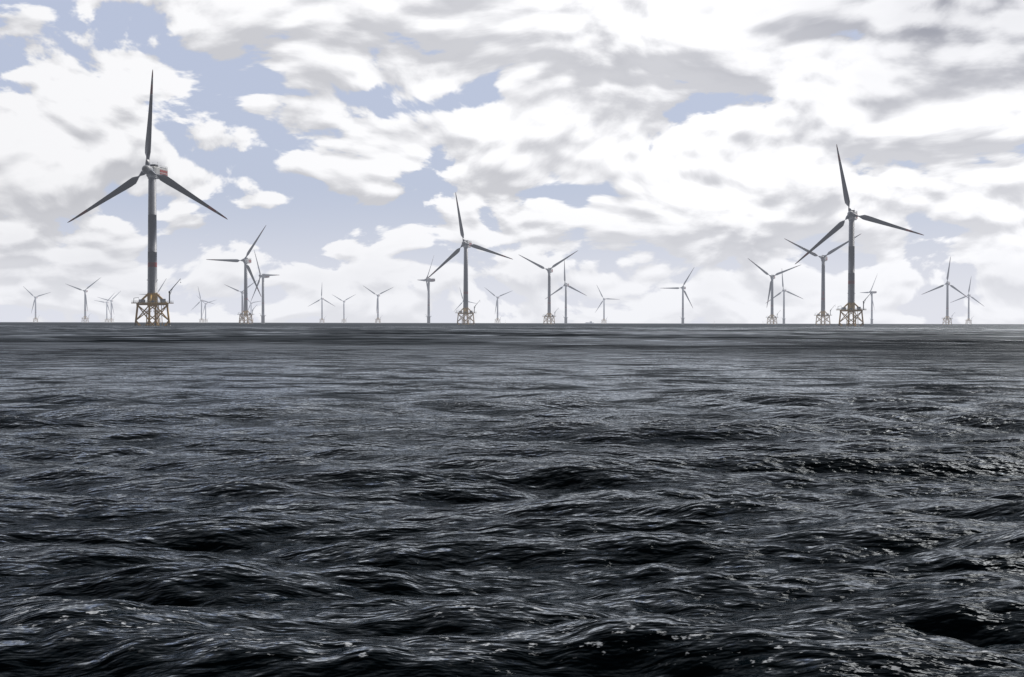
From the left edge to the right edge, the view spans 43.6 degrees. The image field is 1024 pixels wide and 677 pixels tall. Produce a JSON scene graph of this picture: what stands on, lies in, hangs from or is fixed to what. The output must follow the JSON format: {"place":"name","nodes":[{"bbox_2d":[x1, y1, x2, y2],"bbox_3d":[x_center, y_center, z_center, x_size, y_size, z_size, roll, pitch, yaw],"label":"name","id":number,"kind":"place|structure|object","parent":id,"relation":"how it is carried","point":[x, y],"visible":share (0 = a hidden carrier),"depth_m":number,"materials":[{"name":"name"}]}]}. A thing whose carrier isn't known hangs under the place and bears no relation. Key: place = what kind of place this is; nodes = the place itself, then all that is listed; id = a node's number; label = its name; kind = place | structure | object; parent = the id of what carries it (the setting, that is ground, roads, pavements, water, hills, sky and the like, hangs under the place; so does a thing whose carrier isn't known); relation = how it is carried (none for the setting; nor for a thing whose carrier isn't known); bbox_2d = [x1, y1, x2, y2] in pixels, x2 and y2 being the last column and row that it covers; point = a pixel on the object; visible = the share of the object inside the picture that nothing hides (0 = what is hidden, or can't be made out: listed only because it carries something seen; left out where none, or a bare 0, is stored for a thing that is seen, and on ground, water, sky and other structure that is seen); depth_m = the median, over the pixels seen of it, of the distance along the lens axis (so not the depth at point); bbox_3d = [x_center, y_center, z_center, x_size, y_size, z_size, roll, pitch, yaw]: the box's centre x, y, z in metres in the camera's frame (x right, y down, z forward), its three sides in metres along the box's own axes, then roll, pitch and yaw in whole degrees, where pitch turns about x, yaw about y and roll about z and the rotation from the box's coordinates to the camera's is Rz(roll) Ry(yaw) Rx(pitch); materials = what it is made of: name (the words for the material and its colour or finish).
{"place":"outdoors","nodes":[
{"label":"outdoors","id":0,"kind":"place"},
{"bbox_2d":[0,322,1023,676],"bbox_3d":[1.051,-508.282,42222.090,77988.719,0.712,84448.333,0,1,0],"label":"sea","id":1,"kind":"structure","parent":0,"point":[478,500],"depth_m":15.53,"materials":[{"name":"liquid"}]},
{"bbox_2d":[24,287,49,322],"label":"turbine","id":2,"kind":"object","parent":1,"relation":"in","point":[35,304],"visible":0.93,"depth_m":4819.21,"materials":[{"name":"paint"}]},
{"bbox_2d":[67,278,99,322],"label":"turbine","id":3,"kind":"object","parent":1,"relation":"in","point":[85,305],"visible":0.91,"depth_m":3812.40,"materials":[{"name":"paint"}]},
{"bbox_2d":[95,295,112,322],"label":"turbine","id":4,"kind":"object","parent":1,"relation":"in","point":[106,308],"visible":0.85,"depth_m":6040.93,"materials":[{"name":"paint"}]},
{"bbox_2d":[98,294,117,322],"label":"turbine","id":5,"kind":"object","parent":1,"relation":"in","point":[111,319],"visible":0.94,"depth_m":5574.73,"materials":[{"name":"paint"}]},
{"bbox_2d":[67,70,227,325],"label":"turbine","id":6,"kind":"object","parent":1,"relation":"in","point":[153,172],"visible":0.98,"depth_m":787.16,"materials":[{"name":"paint"}]},
{"bbox_2d":[141,278,166,322],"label":"turbine","id":7,"kind":"object","parent":1,"relation":"in","point":[158,297],"visible":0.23,"depth_m":4252.71,"materials":[{"name":"paint"}]},
{"bbox_2d":[194,288,212,322],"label":"turbine","id":8,"kind":"object","parent":1,"relation":"in","point":[202,319],"visible":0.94,"depth_m":5410.54,"materials":[{"name":"paint"}]},
{"bbox_2d":[198,297,214,322],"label":"turbine","id":9,"kind":"object","parent":1,"relation":"in","point":[205,310],"visible":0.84,"depth_m":6351.78,"materials":[{"name":"paint"}]},
{"bbox_2d":[206,226,265,323],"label":"turbine","id":10,"kind":"object","parent":1,"relation":"in","point":[245,260],"visible":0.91,"depth_m":1925.48,"materials":[{"name":"paint"}]},
{"bbox_2d":[224,281,255,322],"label":"turbine","id":11,"kind":"object","parent":1,"relation":"in","point":[242,307],"visible":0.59,"depth_m":3934.15,"materials":[{"name":"paint"}]},
{"bbox_2d":[248,300,259,322],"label":"turbine","id":12,"kind":"object","parent":1,"relation":"in","point":[251,303],"visible":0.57,"depth_m":6129.82,"materials":[{"name":"paint"}]},
{"bbox_2d":[251,251,275,323],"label":"turbine","id":13,"kind":"object","parent":1,"relation":"in","point":[262,276],"visible":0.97,"depth_m":2557.73,"materials":[{"name":"paint"}]},
{"bbox_2d":[309,289,333,322],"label":"turbine","id":14,"kind":"object","parent":1,"relation":"in","point":[322,299],"visible":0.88,"depth_m":4936.36,"materials":[{"name":"paint"}]},
{"bbox_2d":[333,294,355,322],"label":"turbine","id":15,"kind":"object","parent":1,"relation":"in","point":[343,319],"visible":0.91,"depth_m":5602.92,"materials":[{"name":"paint"}]},
{"bbox_2d":[364,286,392,322],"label":"turbine","id":16,"kind":"object","parent":1,"relation":"in","point":[377,311],"visible":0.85,"depth_m":4365.78,"materials":[{"name":"paint"}]},
{"bbox_2d":[420,256,434,323],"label":"turbine","id":17,"kind":"object","parent":1,"relation":"in","point":[428,280],"visible":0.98,"depth_m":2781.97,"materials":[{"name":"paint"}]},
{"bbox_2d":[427,192,511,324],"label":"turbine","id":18,"kind":"object","parent":1,"relation":"in","point":[466,245],"visible":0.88,"depth_m":1507.40,"materials":[{"name":"paint"}]},
{"bbox_2d":[487,289,510,323],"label":"turbine","id":19,"kind":"object","parent":1,"relation":"in","point":[497,318],"visible":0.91,"depth_m":4658.71,"materials":[{"name":"paint"}]},
{"bbox_2d":[518,251,576,323],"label":"turbine","id":20,"kind":"object","parent":1,"relation":"in","point":[549,271],"visible":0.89,"depth_m":2255.79,"materials":[{"name":"paint"}]},
{"bbox_2d":[547,260,586,323],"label":"turbine","id":21,"kind":"object","parent":1,"relation":"in","point":[566,285],"visible":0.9,"depth_m":3111.49,"materials":[{"name":"paint"}]},
{"bbox_2d":[596,286,609,323],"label":"turbine","id":22,"kind":"object","parent":1,"relation":"in","point":[603,319],"visible":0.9,"depth_m":4913.96,"materials":[{"name":"paint"}]},
{"bbox_2d":[665,268,693,323],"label":"turbine","id":23,"kind":"object","parent":1,"relation":"in","point":[683,292],"visible":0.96,"depth_m":3356.93,"materials":[{"name":"paint"}]},
{"bbox_2d":[749,259,799,324],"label":"turbine","id":24,"kind":"object","parent":1,"relation":"in","point":[772,316],"visible":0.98,"depth_m":2555.06,"materials":[{"name":"paint"}]},
{"bbox_2d":[768,274,802,323],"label":"turbine","id":25,"kind":"object","parent":1,"relation":"in","point":[784,290],"visible":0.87,"depth_m":3581.51,"materials":[{"name":"paint"}]},
{"bbox_2d":[784,234,859,324],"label":"turbine","id":26,"kind":"object","parent":1,"relation":"in","point":[823,258],"visible":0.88,"depth_m":1818.67,"materials":[{"name":"paint"}]},
{"bbox_2d":[795,144,922,325],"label":"turbine","id":27,"kind":"object","parent":1,"relation":"in","point":[852,216],"visible":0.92,"depth_m":1094.60,"materials":[{"name":"paint"}]},
{"bbox_2d":[860,276,876,324],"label":"turbine","id":28,"kind":"object","parent":1,"relation":"in","point":[872,304],"visible":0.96,"depth_m":3767.56,"materials":[{"name":"paint"}]},
{"bbox_2d":[921,257,967,324],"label":"turbine","id":29,"kind":"object","parent":1,"relation":"in","point":[947,283],"visible":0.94,"depth_m":2943.13,"materials":[{"name":"paint"}]},
{"bbox_2d":[950,280,981,324],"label":"turbine","id":30,"kind":"object","parent":1,"relation":"in","point":[969,296],"visible":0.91,"depth_m":4139.31,"materials":[{"name":"paint"}]},
{"bbox_2d":[0,0,1023,323],"label":"sky","id":31,"kind":"structure","parent":0,"point":[654,142],"materials":[{"name":"white"}]}
]}

